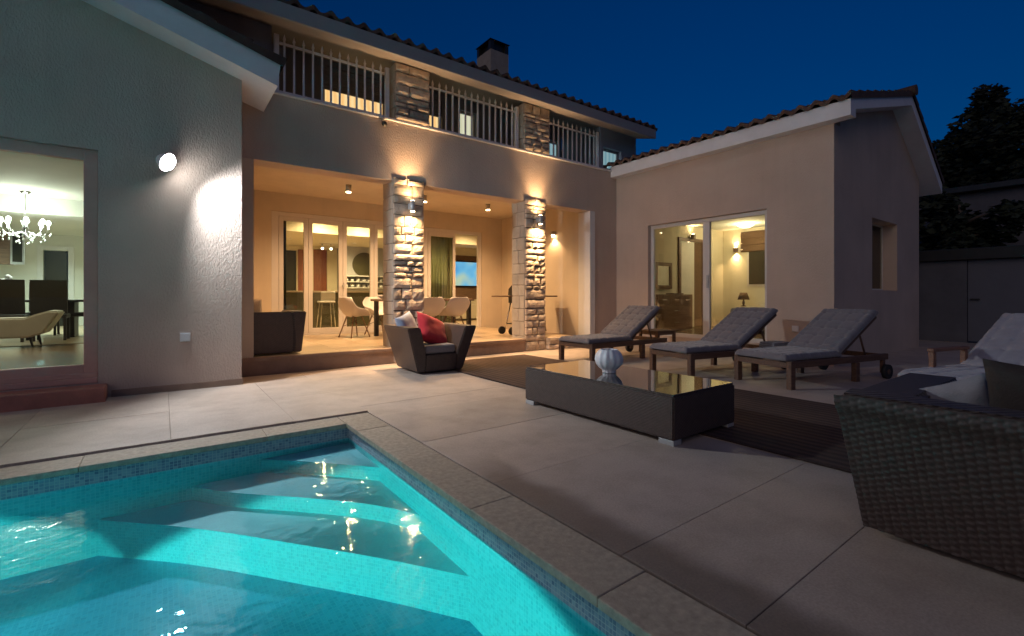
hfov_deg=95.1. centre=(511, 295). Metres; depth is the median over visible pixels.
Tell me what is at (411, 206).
pillar lamp
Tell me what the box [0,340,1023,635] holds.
pavement
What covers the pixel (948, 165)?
broadleaf tree
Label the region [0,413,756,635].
swimming pool
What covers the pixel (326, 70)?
window
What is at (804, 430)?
rug
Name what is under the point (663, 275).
mirror
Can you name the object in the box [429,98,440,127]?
window
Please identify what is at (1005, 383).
pillow
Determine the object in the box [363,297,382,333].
shell chair
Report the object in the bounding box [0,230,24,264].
window
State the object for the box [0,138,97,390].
window
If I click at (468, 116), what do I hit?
window
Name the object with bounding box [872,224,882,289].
window
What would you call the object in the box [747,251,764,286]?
window
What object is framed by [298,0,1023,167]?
sky
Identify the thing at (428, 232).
sliding door
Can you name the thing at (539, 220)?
pillar lamp
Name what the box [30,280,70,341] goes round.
dining chair
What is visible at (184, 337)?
power outlet
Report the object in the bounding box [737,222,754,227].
ceiling lamp
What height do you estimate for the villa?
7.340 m
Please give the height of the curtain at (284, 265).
2.490 m
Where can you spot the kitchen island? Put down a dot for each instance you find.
(294, 300)
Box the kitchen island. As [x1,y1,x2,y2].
[286,291,382,327]
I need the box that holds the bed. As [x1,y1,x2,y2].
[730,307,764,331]
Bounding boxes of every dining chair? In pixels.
[0,279,29,341]
[25,282,59,335]
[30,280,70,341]
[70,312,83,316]
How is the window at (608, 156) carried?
in the villa
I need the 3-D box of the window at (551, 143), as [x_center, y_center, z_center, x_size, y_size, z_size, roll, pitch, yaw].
[0.934,-3.450,11.540,0.490,0.690,0.060,0,0,-37]
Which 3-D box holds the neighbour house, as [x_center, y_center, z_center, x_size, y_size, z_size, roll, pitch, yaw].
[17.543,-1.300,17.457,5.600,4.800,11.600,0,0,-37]
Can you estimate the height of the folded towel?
0.082 m
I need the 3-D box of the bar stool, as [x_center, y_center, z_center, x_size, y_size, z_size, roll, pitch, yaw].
[-4.858,0.376,12.246,0.408,0.952,0.388,0,0,-37]
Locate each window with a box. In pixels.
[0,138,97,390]
[10,231,24,264]
[323,66,383,114]
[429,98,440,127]
[460,111,474,136]
[550,141,556,155]
[603,149,617,168]
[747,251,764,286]
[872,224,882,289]
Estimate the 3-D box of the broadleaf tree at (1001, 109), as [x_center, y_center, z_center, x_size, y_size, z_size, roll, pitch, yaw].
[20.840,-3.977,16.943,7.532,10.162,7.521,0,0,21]
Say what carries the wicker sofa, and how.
on the pavement
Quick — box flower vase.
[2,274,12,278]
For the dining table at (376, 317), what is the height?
0.780 m
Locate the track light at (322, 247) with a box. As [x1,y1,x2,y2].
[319,243,337,249]
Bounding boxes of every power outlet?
[180,333,189,341]
[792,326,798,331]
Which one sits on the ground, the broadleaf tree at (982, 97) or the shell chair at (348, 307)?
the broadleaf tree at (982, 97)
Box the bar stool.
[316,292,335,327]
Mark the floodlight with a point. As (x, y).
(166, 162)
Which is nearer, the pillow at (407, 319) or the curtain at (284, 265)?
the pillow at (407, 319)
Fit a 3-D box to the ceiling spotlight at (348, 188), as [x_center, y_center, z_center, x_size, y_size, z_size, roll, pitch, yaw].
[-3.138,-2.050,8.988,0.098,0.140,0.100,0,0,-37]
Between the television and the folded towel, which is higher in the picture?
the television
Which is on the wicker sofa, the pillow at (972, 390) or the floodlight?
the pillow at (972, 390)
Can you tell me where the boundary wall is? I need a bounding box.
[919,245,1023,342]
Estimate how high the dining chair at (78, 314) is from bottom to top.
1.140 m
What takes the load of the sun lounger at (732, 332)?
on the pavement
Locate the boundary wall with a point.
(966, 295)
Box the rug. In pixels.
[452,354,851,472]
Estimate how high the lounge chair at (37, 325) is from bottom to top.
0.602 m
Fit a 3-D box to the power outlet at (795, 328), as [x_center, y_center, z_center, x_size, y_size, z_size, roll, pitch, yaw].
[4.699,0.550,7.774,0.028,0.100,0.100,0,0,-37]
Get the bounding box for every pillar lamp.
[408,200,414,211]
[536,215,542,224]
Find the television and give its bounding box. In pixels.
[455,261,476,286]
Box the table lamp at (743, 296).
[737,293,749,305]
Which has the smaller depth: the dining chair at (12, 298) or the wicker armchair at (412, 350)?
the wicker armchair at (412, 350)
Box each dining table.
[25,300,83,336]
[370,299,473,335]
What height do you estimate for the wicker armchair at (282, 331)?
0.595 m
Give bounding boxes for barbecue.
[492,286,557,334]
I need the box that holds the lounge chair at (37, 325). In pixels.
[0,310,64,346]
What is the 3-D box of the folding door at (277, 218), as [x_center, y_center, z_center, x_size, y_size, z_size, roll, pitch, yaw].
[-3.760,-0.443,10.457,2.912,2.586,0.140,0,0,-37]
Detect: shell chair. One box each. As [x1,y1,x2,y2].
[338,297,369,337]
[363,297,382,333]
[423,297,445,318]
[439,297,469,323]
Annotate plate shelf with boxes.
[347,275,382,288]
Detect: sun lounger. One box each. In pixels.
[559,305,666,360]
[649,307,785,376]
[734,308,892,389]
[895,313,1023,380]
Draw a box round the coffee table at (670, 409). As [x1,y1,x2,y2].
[526,360,733,446]
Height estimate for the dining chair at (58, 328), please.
1.140 m
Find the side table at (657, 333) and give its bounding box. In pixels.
[639,329,675,351]
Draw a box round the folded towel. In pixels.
[759,341,788,346]
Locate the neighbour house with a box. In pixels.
[919,178,1023,249]
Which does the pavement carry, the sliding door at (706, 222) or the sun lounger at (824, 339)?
the sun lounger at (824, 339)
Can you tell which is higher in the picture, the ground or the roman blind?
the roman blind
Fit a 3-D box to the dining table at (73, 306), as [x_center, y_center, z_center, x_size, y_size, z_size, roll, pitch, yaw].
[-10.499,0.468,8.761,4.050,0.765,0.900,0,0,-37]
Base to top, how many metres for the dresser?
0.860 m
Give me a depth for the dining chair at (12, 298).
8.47 m
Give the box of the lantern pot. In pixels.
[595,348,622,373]
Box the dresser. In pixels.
[656,294,692,329]
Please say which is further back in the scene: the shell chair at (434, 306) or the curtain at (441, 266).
the curtain at (441, 266)
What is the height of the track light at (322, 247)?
0.214 m
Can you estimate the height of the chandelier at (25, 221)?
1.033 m
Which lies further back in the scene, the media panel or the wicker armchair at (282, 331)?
the media panel
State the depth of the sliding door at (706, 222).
9.17 m
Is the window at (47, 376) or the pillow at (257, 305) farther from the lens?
the pillow at (257, 305)
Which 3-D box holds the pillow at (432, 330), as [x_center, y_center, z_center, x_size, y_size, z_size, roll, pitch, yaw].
[-1.187,0.525,6.975,0.200,0.500,0.540,-33,-38,23]
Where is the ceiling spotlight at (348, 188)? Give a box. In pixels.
[346,185,350,192]
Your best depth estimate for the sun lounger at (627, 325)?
8.21 m
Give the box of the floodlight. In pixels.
[156,153,175,170]
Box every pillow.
[254,299,261,311]
[395,311,417,326]
[417,311,446,343]
[919,373,989,405]
[982,359,1023,410]
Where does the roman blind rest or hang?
attached to the villa
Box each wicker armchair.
[254,310,305,354]
[384,322,475,372]
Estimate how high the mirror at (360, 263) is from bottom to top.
0.840 m
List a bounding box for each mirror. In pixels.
[352,253,368,275]
[656,262,671,288]
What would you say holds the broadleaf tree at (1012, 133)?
on the ground
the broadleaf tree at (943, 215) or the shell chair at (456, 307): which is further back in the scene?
the broadleaf tree at (943, 215)
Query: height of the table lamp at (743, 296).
0.370 m
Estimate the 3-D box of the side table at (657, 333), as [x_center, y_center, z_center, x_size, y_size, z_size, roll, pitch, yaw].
[2.826,0.882,9.121,0.500,0.435,0.500,0,0,-31]
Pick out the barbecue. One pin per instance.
(501, 329)
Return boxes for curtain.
[283,221,285,309]
[431,236,451,322]
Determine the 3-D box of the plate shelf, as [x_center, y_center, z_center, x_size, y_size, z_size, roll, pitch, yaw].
[-5.054,-0.465,16.136,1.500,0.430,0.270,0,0,-37]
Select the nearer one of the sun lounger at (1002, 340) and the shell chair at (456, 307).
the sun lounger at (1002, 340)
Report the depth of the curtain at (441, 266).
12.27 m
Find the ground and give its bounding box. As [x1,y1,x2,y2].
[249,340,977,376]
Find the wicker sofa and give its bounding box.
[834,373,1023,577]
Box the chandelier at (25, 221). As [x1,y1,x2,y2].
[0,190,51,244]
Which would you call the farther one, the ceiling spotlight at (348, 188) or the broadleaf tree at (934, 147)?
the broadleaf tree at (934, 147)
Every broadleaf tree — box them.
[919,190,1023,250]
[932,137,964,186]
[934,109,1019,188]
[953,104,1023,186]
[963,83,1012,128]
[981,98,1023,181]
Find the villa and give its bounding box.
[0,0,944,412]
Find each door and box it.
[271,211,383,335]
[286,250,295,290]
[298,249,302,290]
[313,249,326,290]
[424,227,480,326]
[651,210,766,342]
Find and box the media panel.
[455,255,476,318]
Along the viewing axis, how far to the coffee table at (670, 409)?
3.85 m
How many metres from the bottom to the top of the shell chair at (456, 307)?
0.826 m
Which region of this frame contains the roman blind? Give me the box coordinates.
[741,230,764,251]

